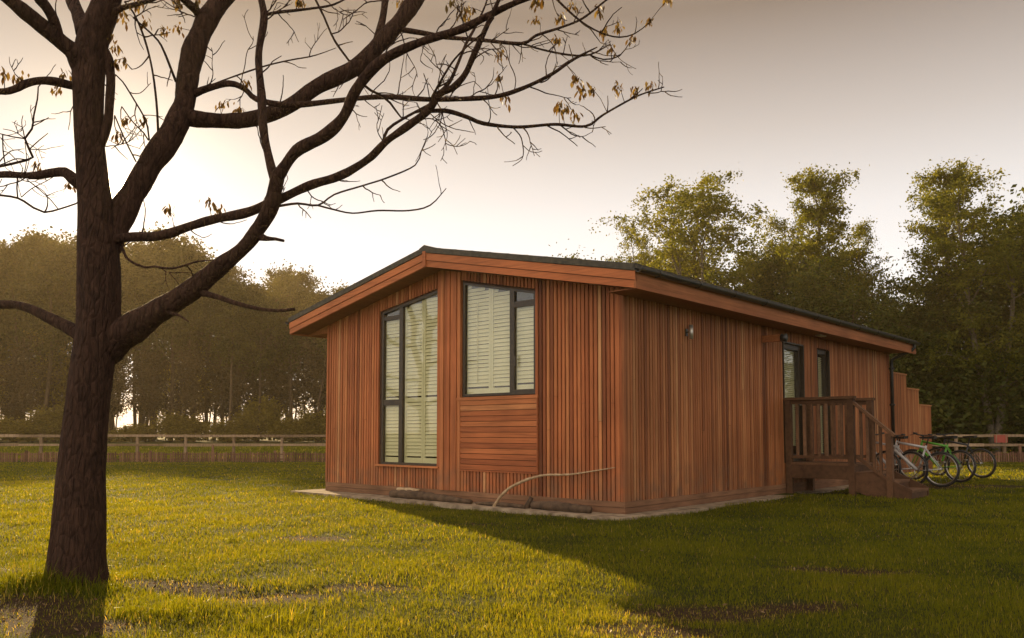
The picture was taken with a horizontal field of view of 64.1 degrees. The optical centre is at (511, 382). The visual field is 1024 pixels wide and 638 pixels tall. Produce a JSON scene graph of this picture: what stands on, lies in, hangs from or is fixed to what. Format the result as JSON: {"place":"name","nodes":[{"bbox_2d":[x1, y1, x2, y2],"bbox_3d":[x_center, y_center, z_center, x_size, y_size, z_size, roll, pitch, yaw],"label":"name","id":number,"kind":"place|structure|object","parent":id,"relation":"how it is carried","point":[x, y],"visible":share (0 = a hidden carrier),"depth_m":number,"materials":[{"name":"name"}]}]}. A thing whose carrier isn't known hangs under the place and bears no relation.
{"place":"outdoors","nodes":[
{"label":"outdoors","id":0,"kind":"place"},
{"bbox_2d":[0,433,1023,637],"bbox_3d":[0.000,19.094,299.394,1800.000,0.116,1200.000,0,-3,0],"label":"ground","id":1,"kind":"structure","parent":0,"point":[205,586],"depth_m":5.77,"materials":[{"name":"green plant"}]},
{"bbox_2d":[0,276,11,357],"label":"woodland tree","id":2,"kind":"object","parent":1,"relation":"on","point":[2,340],"visible":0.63,"depth_m":91.95,"materials":[{"name":"green plant"}]},
{"bbox_2d":[0,354,41,419],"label":"sapling","id":3,"kind":"object","parent":1,"relation":"on","point":[14,410],"visible":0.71,"depth_m":88.54,"materials":[{"name":"green plant"}]},
{"bbox_2d":[0,341,44,439],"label":"sapling","id":4,"kind":"object","parent":1,"relation":"on","point":[2,407],"visible":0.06,"depth_m":98.63,"materials":[{"name":"green plant"}]},
{"bbox_2d":[0,234,55,441],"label":"woodland tree","id":5,"kind":"object","parent":1,"relation":"on","point":[9,267],"visible":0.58,"depth_m":90.06,"materials":[{"name":"green plant"}]},
{"bbox_2d":[0,416,58,442],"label":"shrub","id":6,"kind":"object","parent":1,"relation":"on","point":[7,426],"visible":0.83,"depth_m":82.66,"materials":[{"name":"green plant"}]},
{"bbox_2d":[0,224,64,419],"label":"woodland tree","id":7,"kind":"object","parent":1,"relation":"on","point":[15,245],"visible":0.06,"depth_m":95.46,"materials":[{"name":"green plant"}]},
{"bbox_2d":[1,331,67,441],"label":"sapling","id":8,"kind":"object","parent":1,"relation":"on","point":[32,404],"visible":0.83,"depth_m":87.03,"materials":[{"name":"green plant"}]},
{"bbox_2d":[0,226,75,441],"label":"woodland tree","id":9,"kind":"object","parent":1,"relation":"on","point":[45,246],"visible":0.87,"depth_m":87.14,"materials":[{"name":"green plant"}]},
{"bbox_2d":[18,403,63,441],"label":"shrub","id":10,"kind":"object","parent":1,"relation":"on","point":[52,420],"visible":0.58,"depth_m":84.57,"materials":[{"name":"green plant"}]},
{"bbox_2d":[20,344,67,410],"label":"sapling","id":11,"kind":"object","parent":1,"relation":"on","point":[43,385],"visible":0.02,"depth_m":103.18,"materials":[{"name":"green plant"}]},
{"bbox_2d":[23,329,72,441],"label":"sapling","id":12,"kind":"object","parent":1,"relation":"on","point":[53,394],"visible":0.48,"depth_m":89.49,"materials":[{"name":"green plant"}]},
{"bbox_2d":[24,233,76,341],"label":"woodland tree","id":13,"kind":"object","parent":1,"relation":"on","point":[71,254],"visible":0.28,"depth_m":88.14,"materials":[{"name":"green plant"}]},
{"bbox_2d":[29,239,76,440],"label":"woodland tree","id":14,"kind":"object","parent":1,"relation":"on","point":[60,316],"visible":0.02,"depth_m":97.54,"materials":[{"name":"green plant"}]},
{"bbox_2d":[54,344,71,399],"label":"sapling","id":15,"kind":"object","parent":1,"relation":"on","point":[66,365],"visible":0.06,"depth_m":106.51,"materials":[{"name":"green plant"}]},
{"bbox_2d":[46,230,124,339],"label":"woodland tree","id":16,"kind":"object","parent":1,"relation":"on","point":[70,237],"visible":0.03,"depth_m":106.42,"materials":[{"name":"green plant"}]},
{"bbox_2d":[67,262,142,362],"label":"woodland tree","id":17,"kind":"object","parent":1,"relation":"on","point":[123,285],"visible":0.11,"depth_m":86.83,"materials":[{"name":"green plant"}]},
{"bbox_2d":[108,353,132,432],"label":"sapling","id":18,"kind":"object","parent":1,"relation":"on","point":[125,397],"visible":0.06,"depth_m":97.39,"materials":[{"name":"green plant"}]},
{"bbox_2d":[114,359,132,429],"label":"sapling","id":19,"kind":"object","parent":1,"relation":"on","point":[123,400],"visible":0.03,"depth_m":124.90,"materials":[{"name":"green plant"}]},
{"bbox_2d":[108,353,146,441],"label":"sapling","id":20,"kind":"object","parent":1,"relation":"on","point":[114,398],"visible":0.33,"depth_m":87.19,"materials":[{"name":"green plant"}]},
{"bbox_2d":[108,423,159,442],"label":"shrub","id":21,"kind":"object","parent":1,"relation":"on","point":[133,429],"visible":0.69,"depth_m":83.97,"materials":[{"name":"green plant"}]},
{"bbox_2d":[123,347,162,426],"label":"sapling","id":22,"kind":"object","parent":1,"relation":"on","point":[135,384],"visible":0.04,"depth_m":118.96,"materials":[{"name":"green plant"}]},
{"bbox_2d":[120,242,170,440],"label":"woodland tree","id":23,"kind":"object","parent":1,"relation":"on","point":[141,421],"visible":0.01,"depth_m":105.22,"materials":[{"name":"green plant"}]},
{"bbox_2d":[121,341,170,441],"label":"sapling","id":24,"kind":"object","parent":1,"relation":"on","point":[143,380],"visible":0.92,"depth_m":87.74,"materials":[{"name":"green plant"}]},
{"bbox_2d":[129,365,162,439],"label":"sapling","id":25,"kind":"object","parent":1,"relation":"on","point":[146,420],"visible":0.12,"depth_m":106.33,"materials":[{"name":"green plant"}]},
{"bbox_2d":[120,245,174,441],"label":"woodland tree","id":26,"kind":"object","parent":1,"relation":"on","point":[140,260],"visible":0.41,"depth_m":89.59,"materials":[{"name":"green plant"}]},
{"bbox_2d":[131,351,170,420],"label":"sapling","id":27,"kind":"object","parent":1,"relation":"on","point":[160,396],"visible":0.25,"depth_m":99.13,"materials":[{"name":"green plant"}]},
{"bbox_2d":[120,220,214,440],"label":"woodland tree","id":28,"kind":"object","parent":1,"relation":"on","point":[161,245],"visible":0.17,"depth_m":97.60,"materials":[{"name":"green plant"}]},
{"bbox_2d":[159,348,175,439],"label":"sapling","id":29,"kind":"object","parent":1,"relation":"on","point":[167,389],"visible":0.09,"depth_m":112.33,"materials":[{"name":"green plant"}]},
{"bbox_2d":[131,237,214,441],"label":"woodland tree","id":30,"kind":"object","parent":1,"relation":"on","point":[179,329],"visible":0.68,"depth_m":88.23,"materials":[{"name":"green plant"}]},
{"bbox_2d":[144,409,215,441],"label":"shrub","id":31,"kind":"object","parent":1,"relation":"on","point":[175,423],"visible":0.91,"depth_m":84.53,"materials":[{"name":"green plant"}]},
{"bbox_2d":[148,242,219,415],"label":"woodland tree","id":32,"kind":"object","parent":1,"relation":"on","point":[195,316],"visible":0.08,"depth_m":94.49,"materials":[{"name":"green plant"}]},
{"bbox_2d":[161,344,210,441],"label":"sapling","id":33,"kind":"object","parent":1,"relation":"on","point":[188,366],"visible":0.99,"depth_m":85.94,"materials":[{"name":"green plant"}]},
{"bbox_2d":[143,254,230,441],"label":"woodland tree","id":34,"kind":"object","parent":1,"relation":"on","point":[203,310],"visible":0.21,"depth_m":91.77,"materials":[{"name":"green plant"}]},
{"bbox_2d":[176,255,241,439],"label":"woodland tree","id":35,"kind":"object","parent":1,"relation":"on","point":[206,415],"visible":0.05,"depth_m":108.93,"materials":[{"name":"green wood"}]},
{"bbox_2d":[196,351,224,420],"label":"sapling","id":36,"kind":"object","parent":1,"relation":"on","point":[201,398],"visible":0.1,"depth_m":111.28,"materials":[{"name":"green plant"}]},
{"bbox_2d":[199,259,233,439],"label":"woodland tree","id":37,"kind":"object","parent":1,"relation":"on","point":[213,365],"visible":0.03,"depth_m":110.92,"materials":[{"name":"green wood"}]},
{"bbox_2d":[202,356,236,421],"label":"sapling","id":38,"kind":"object","parent":1,"relation":"on","point":[218,411],"visible":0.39,"depth_m":106.03,"materials":[{"name":"green plant"}]},
{"bbox_2d":[196,418,263,442],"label":"shrub","id":39,"kind":"object","parent":1,"relation":"on","point":[221,428],"visible":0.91,"depth_m":83.83,"materials":[{"name":"green plant"}]},
{"bbox_2d":[213,365,246,420],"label":"sapling","id":40,"kind":"object","parent":1,"relation":"on","point":[234,401],"visible":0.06,"depth_m":111.30,"materials":[{"name":"green plant"}]},
{"bbox_2d":[199,280,267,442],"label":"woodland tree","id":41,"kind":"object","parent":1,"relation":"on","point":[239,294],"visible":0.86,"depth_m":85.50,"materials":[{"name":"green plant"}]},
{"bbox_2d":[207,262,263,420],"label":"woodland tree","id":42,"kind":"object","parent":1,"relation":"on","point":[230,275],"visible":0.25,"depth_m":99.78,"materials":[{"name":"green plant"}]},
{"bbox_2d":[207,308,274,441],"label":"sapling","id":43,"kind":"object","parent":1,"relation":"on","point":[239,391],"visible":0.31,"depth_m":89.93,"materials":[{"name":"green plant"}]},
{"bbox_2d":[216,324,282,441],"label":"sapling","id":44,"kind":"object","parent":1,"relation":"on","point":[263,387],"visible":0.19,"depth_m":94.00,"materials":[{"name":"green plant"}]},
{"bbox_2d":[230,358,280,409],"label":"sapling","id":45,"kind":"object","parent":1,"relation":"on","point":[258,382],"visible":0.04,"depth_m":101.72,"materials":[{"name":"green plant"}]},
{"bbox_2d":[223,394,290,441],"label":"shrub","id":46,"kind":"object","parent":1,"relation":"on","point":[251,414],"visible":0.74,"depth_m":85.72,"materials":[{"name":"green plant"}]},
{"bbox_2d":[240,278,277,440],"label":"woodland tree","id":47,"kind":"object","parent":1,"relation":"on","point":[257,289],"visible":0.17,"depth_m":99.37,"materials":[{"name":"green plant"}]},
{"bbox_2d":[229,295,290,441],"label":"woodland tree","id":48,"kind":"object","parent":1,"relation":"on","point":[269,319],"visible":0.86,"depth_m":86.03,"materials":[{"name":"green plant"}]},
{"bbox_2d":[246,294,318,441],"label":"sapling","id":49,"kind":"object","parent":1,"relation":"on","point":[297,391],"visible":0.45,"depth_m":88.68,"materials":[{"name":"green plant"}]},
{"bbox_2d":[256,416,322,442],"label":"shrub","id":50,"kind":"object","parent":1,"relation":"on","point":[286,426],"visible":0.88,"depth_m":83.60,"materials":[{"name":"green plant"}]},
{"bbox_2d":[267,333,312,440],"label":"sapling","id":51,"kind":"object","parent":1,"relation":"on","point":[281,385],"visible":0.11,"depth_m":100.09,"materials":[{"name":"green plant"}]},
{"bbox_2d":[259,259,322,440],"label":"woodland tree","id":52,"kind":"object","parent":1,"relation":"on","point":[279,272],"visible":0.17,"depth_m":97.86,"materials":[{"name":"green plant"}]},
{"bbox_2d":[256,265,329,441],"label":"woodland tree","id":53,"kind":"object","parent":1,"relation":"on","point":[303,279],"visible":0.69,"depth_m":87.69,"materials":[{"name":"green plant"}]},
{"bbox_2d":[293,370,312,417],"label":"sapling","id":54,"kind":"object","parent":1,"relation":"on","point":[302,408],"visible":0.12,"depth_m":108.81,"materials":[{"name":"green plant"}]},
{"bbox_2d":[287,336,326,441],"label":"sapling","id":55,"kind":"object","parent":1,"relation":"on","point":[316,373],"visible":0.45,"depth_m":85.82,"materials":[{"name":"green plant"}]},
{"bbox_2d":[292,407,325,441],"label":"shrub","id":56,"kind":"object","parent":1,"relation":"on","point":[310,418],"visible":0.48,"depth_m":84.43,"materials":[{"name":"green plant"}]},
{"bbox_2d":[296,339,326,440],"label":"sapling","id":57,"kind":"object","parent":1,"relation":"on","point":[312,388],"visible":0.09,"depth_m":98.39,"materials":[{"name":"green plant"}]},
{"bbox_2d":[297,291,326,411],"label":"woodland tree","id":58,"kind":"object","parent":1,"relation":"on","point":[318,359],"visible":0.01,"depth_m":96.62,"materials":[{"name":"green plant"}]},
{"bbox_2d":[294,279,347,441],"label":"woodland tree","id":59,"kind":"object","parent":1,"relation":"on","point":[323,295],"visible":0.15,"depth_m":85.30,"materials":[{"name":"green plant"}]},
{"bbox_2d":[0,0,681,585],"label":"bare tree","id":60,"kind":"object","parent":1,"relation":"on","point":[104,334],"visible":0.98,"depth_m":5.62,"materials":[{"name":"brown plant"}]},
{"bbox_2d":[0,496,1017,637],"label":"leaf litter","id":61,"kind":"object","parent":1,"relation":"on","point":[755,611],"visible":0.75,"depth_m":5.04,"materials":[{"name":"brown plant"}]},
{"bbox_2d":[0,445,1023,462],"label":"paling fence","id":62,"kind":"object","parent":1,"relation":"on","point":[26,456],"visible":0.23,"depth_m":28.89,"materials":[{"name":"brown wood"}]},
{"bbox_2d":[0,434,1023,460],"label":"rail fence","id":63,"kind":"object","parent":1,"relation":"on","point":[233,444],"visible":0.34,"depth_m":30.52,"materials":[{"name":"brown wood"}]},
{"bbox_2d":[993,434,1007,442],"bbox_3d":[18.215,2.074,30.476,0.540,0.335,0.052,0,-3,0],"label":"red board","id":64,"kind":"object","parent":63,"relation":"attached to","point":[1000,438],"visible":1,"depth_m":30.47,"materials":[{"name":"paint"}]},
{"bbox_2d":[549,239,637,260],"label":"broadleaf tree","id":65,"kind":"object","parent":1,"relation":"on","point":[572,256],"depth_m":51.65,"materials":[{"name":"green plant"}]},
{"bbox_2d":[604,212,690,270],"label":"birch tree","id":66,"kind":"object","parent":1,"relation":"on","point":[641,244],"visible":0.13,"depth_m":44.55,"materials":[{"name":"green plant"}]},
{"bbox_2d":[614,242,746,292],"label":"broadleaf tree","id":67,"kind":"object","parent":1,"relation":"on","point":[691,276],"visible":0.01,"depth_m":46.00,"materials":[{"name":"green plant"}]},
{"bbox_2d":[588,166,777,301],"bbox_3d":[8.996,-3.642,38.122,7.269,14.251,8.792,3,-4,-36],"label":"birch tree","id":68,"kind":"object","parent":1,"relation":"on","point":[685,200],"visible":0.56,"depth_m":37.46,"materials":[{"name":"green plant"}]},
{"bbox_2d":[706,241,815,302],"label":"broadleaf tree","id":69,"kind":"object","parent":1,"relation":"on","point":[762,287],"depth_m":43.28,"materials":[{"name":"green plant"}]},
{"bbox_2d":[719,210,817,305],"bbox_3d":[13.131,-2.710,42.176,5.891,12.862,4.133,-1,-4,18],"label":"birch tree","id":70,"kind":"object","parent":1,"relation":"on","point":[775,225],"visible":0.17,"depth_m":42.09,"materials":[{"name":"green plant"}]},
{"bbox_2d":[727,231,909,323],"bbox_3d":[15.533,-2.277,43.143,10.121,12.108,9.990,1,-4,-20],"label":"broadleaf tree","id":71,"kind":"object","parent":1,"relation":"on","point":[773,268],"visible":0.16,"depth_m":41.10,"materials":[{"name":"green plant"}]},
{"bbox_2d":[772,162,869,307],"bbox_3d":[14.644,-3.420,38.432,4.306,13.829,4.314,-2,-4,25],"label":"birch tree","id":72,"kind":"object","parent":1,"relation":"on","point":[816,214],"visible":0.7,"depth_m":38.16,"materials":[{"name":"green plant"}]},
{"bbox_2d":[755,242,955,387],"bbox_3d":[14.487,-1.236,35.847,8.829,9.155,9.052,-2,-4,27],"label":"broadleaf tree","id":73,"kind":"object","parent":1,"relation":"on","point":[843,305],"visible":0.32,"depth_m":34.96,"materials":[{"name":"green plant"}]},
{"bbox_2d":[783,396,928,499],"bbox_3d":[5.664,1.064,13.509,1.970,1.660,1.020,-3,-5,42],"label":"timber porch","id":74,"kind":"object","parent":1,"relation":"on","point":[866,477],"visible":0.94,"depth_m":13.27,"materials":[{"name":"brown wood"}]},
{"bbox_2d":[832,215,894,326],"bbox_3d":[17.624,-2.428,41.392,3.483,12.193,4.964,-2,-4,31],"label":"birch tree","id":75,"kind":"object","parent":1,"relation":"on","point":[862,230],"visible":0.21,"depth_m":40.65,"materials":[{"name":"green plant"}]},
{"bbox_2d":[876,432,928,483],"bbox_3d":[7.665,1.544,16.679,0.681,1.041,1.737,-1,-2,-30],"label":"bicycle","id":76,"kind":"object","parent":1,"relation":"on","point":[916,454],"visible":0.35,"depth_m":16.30,"materials":[{"name":"silver metal"}]},
{"bbox_2d":[890,372,932,472],"bbox_3d":[9.386,0.947,19.215,0.105,2.260,3.000,-3,-5,42],"label":"screen fence","id":77,"kind":"object","parent":1,"relation":"on","point":[912,414],"visible":0.67,"depth_m":18.99,"materials":[{"name":"brown wood"}]},
{"bbox_2d":[856,301,967,385],"bbox_3d":[18.332,-0.333,37.108,6.819,7.417,6.731,2,-4,-34],"label":"broadleaf tree","id":78,"kind":"object","parent":1,"relation":"on","point":[914,366],"visible":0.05,"depth_m":35.90,"materials":[{"name":"green plant"}]},
{"bbox_2d":[876,434,959,486],"bbox_3d":[7.938,1.515,16.197,0.681,1.041,1.740,6,-7,-41],"label":"bicycle","id":79,"kind":"object","parent":1,"relation":"on","point":[953,481],"visible":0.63,"depth_m":15.99,"materials":[{"name":"metal"}]},
{"bbox_2d":[889,359,953,452],"bbox_3d":[15.791,1.171,34.986,5.679,4.263,6.618,0,-3,0],"label":"shrub","id":80,"kind":"object","parent":1,"relation":"on","point":[929,398],"depth_m":33.51,"materials":[{"name":"green plant"}]},
{"bbox_2d":[889,321,972,431],"bbox_3d":[17.607,0.319,36.076,7.677,6.201,6.587,-1,-4,15],"label":"shrub","id":81,"kind":"object","parent":1,"relation":"on","point":[913,372],"visible":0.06,"depth_m":34.53,"materials":[{"name":"green plant"}]},
{"bbox_2d":[900,432,975,482],"bbox_3d":[9.171,1.606,17.704,0.681,1.041,1.746,6,-6,-31],"label":"bicycle","id":82,"kind":"object","parent":1,"relation":"on","point":[920,451],"visible":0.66,"depth_m":17.50,"materials":[{"name":"metal"}]},
{"bbox_2d":[897,155,992,329],"bbox_3d":[19.621,-3.395,37.136,4.037,13.620,4.029,1,-4,-16],"label":"birch tree","id":83,"kind":"object","parent":1,"relation":"on","point":[940,174],"visible":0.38,"depth_m":37.08,"materials":[{"name":"green plant"}]},
{"bbox_2d":[868,183,1023,394],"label":"broadleaf tree","id":84,"kind":"object","parent":1,"relation":"on","point":[1015,211],"visible":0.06,"depth_m":35.36,"materials":[{"name":"green plant"}]},
{"bbox_2d":[881,259,1023,455],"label":"broadleaf tree","id":85,"kind":"object","parent":1,"relation":"on","point":[937,302],"visible":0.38,"depth_m":33.69,"materials":[{"name":"green plant"}]},
{"bbox_2d":[897,157,1023,456],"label":"birch tree","id":86,"kind":"object","parent":1,"relation":"on","point":[971,272],"visible":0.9,"depth_m":33.13,"materials":[{"name":"green plant"}]},
{"bbox_2d":[928,432,996,477],"bbox_3d":[10.567,1.706,19.374,0.681,1.041,1.746,-1,-3,-31],"label":"bicycle","id":87,"kind":"object","parent":1,"relation":"on","point":[968,458],"visible":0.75,"depth_m":19.16,"materials":[{"name":"black metal"}]},
{"bbox_2d":[905,202,1023,451],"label":"broadleaf tree","id":88,"kind":"object","parent":1,"relation":"on","point":[997,290],"visible":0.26,"depth_m":33.70,"materials":[{"name":"green plant"}]},
{"bbox_2d":[906,338,1023,453],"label":"shrub","id":89,"kind":"object","parent":1,"relation":"on","point":[959,422],"visible":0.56,"depth_m":32.84,"materials":[{"name":"green plant"}]},
{"bbox_2d":[955,329,1023,455],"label":"shrub","id":90,"kind":"object","parent":1,"relation":"on","point":[1016,440],"visible":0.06,"depth_m":34.41,"materials":[{"name":"green plant"}]},
{"bbox_2d":[0,0,1023,430],"label":"sky","id":91,"kind":"structure","parent":0,"point":[769,88],"materials":[{"name":"white"}]},
{"bbox_2d":[290,485,848,520],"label":"paving","id":92,"kind":"structure","parent":0,"point":[592,515],"depth_m":11.54,"materials":[{"name":"concrete"}]},
{"bbox_2d":[389,490,472,503],"bbox_3d":[-1.244,1.706,12.305,1.800,0.153,0.154,-3,-5,42],"label":"fallen branch","id":93,"kind":"object","parent":92,"relation":"on","point":[417,495],"visible":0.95,"depth_m":12.28,"materials":[{"name":"brown wood"}]},
{"bbox_2d":[396,487,419,490],"bbox_3d":[-1.614,1.660,12.713,0.515,0.074,0.074,-3,-5,42],"label":"fallen branch","id":94,"kind":"object","parent":93,"relation":"on","point":[403,488],"visible":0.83,"depth_m":12.70,"materials":[{"name":"brown wood"}]},
{"bbox_2d":[475,501,524,507],"bbox_3d":[-0.172,1.675,11.285,0.911,0.070,0.070,-3,-5,43],"label":"fallen branch","id":95,"kind":"object","parent":92,"relation":"on","point":[505,504],"visible":1,"depth_m":11.21,"materials":[{"name":"wood"}]},
{"bbox_2d":[524,497,533,508],"bbox_3d":[0.215,1.623,11.009,0.149,0.189,0.099,-3,-5,41],"label":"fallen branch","id":96,"kind":"object","parent":92,"relation":"on","point":[528,502],"visible":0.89,"depth_m":10.98,"materials":[{"name":"wood"}]},
{"bbox_2d":[492,467,614,506],"bbox_3d":[0.523,1.399,10.832,1.905,0.616,0.074,-2,-4,34],"label":"bent stick","id":97,"kind":"object","parent":92,"relation":"on","point":[512,486],"visible":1,"depth_m":11.01,"materials":[{"name":"brown wood"}]},
{"bbox_2d":[530,501,592,513],"bbox_3d":[0.626,1.610,10.636,0.963,0.139,0.139,-3,-5,43],"label":"fallen branch","id":98,"kind":"object","parent":92,"relation":"on","point":[557,506],"visible":0.98,"depth_m":10.58,"materials":[{"name":"wood"}]},
{"bbox_2d":[285,245,920,513],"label":"timber lodge","id":99,"kind":"structure","parent":92,"relation":"on","point":[477,376],"depth_m":12.08,"materials":[{"name":"brown wood"}]},
{"bbox_2d":[375,290,438,468],"bbox_3d":[-1.645,-0.041,13.071,1.510,2.757,0.148,-3,-5,42],"label":"tall window","id":100,"kind":"structure","parent":99,"relation":"in","point":[406,444],"depth_m":13.12,"materials":[{"name":"white metal"}]},
{"bbox_2d":[463,283,534,396],"bbox_3d":[-0.187,-0.681,11.833,1.435,1.721,0.103,-3,-5,42],"label":"upper window","id":101,"kind":"structure","parent":99,"relation":"in","point":[515,311],"depth_m":11.89,"materials":[{"name":"white metal"}]},
{"bbox_2d":[685,325,692,338],"bbox_3d":[2.489,-0.712,11.463,0.107,0.200,0.064,-3,-5,42],"label":"wall lamp","id":102,"kind":"object","parent":99,"relation":"attached to","point":[690,331],"visible":1,"depth_m":11.43,"materials":[{"name":"silver metal"}]},
{"bbox_2d":[762,333,787,342],"bbox_3d":[4.246,-0.717,13.208,0.400,0.131,0.131,-3,-5,42],"label":"security light","id":103,"kind":"object","parent":99,"relation":"attached to","point":[775,338],"visible":1,"depth_m":13.16,"materials":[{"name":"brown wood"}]},
{"bbox_2d":[782,342,805,461],"bbox_3d":[4.850,0.334,14.237,0.155,2.055,0.870,-3,-5,42],"label":"glazed door","id":104,"kind":"structure","parent":99,"relation":"in","point":[798,349],"depth_m":14.46,"materials":[{"name":"glass"}]},
{"bbox_2d":[817,349,830,453],"bbox_3d":[5.747,0.382,15.237,0.155,1.990,0.600,-3,-5,42],"label":"narrow window","id":105,"kind":"structure","parent":99,"relation":"in","point":[825,355],"depth_m":15.42,"materials":[{"name":"black glass"}]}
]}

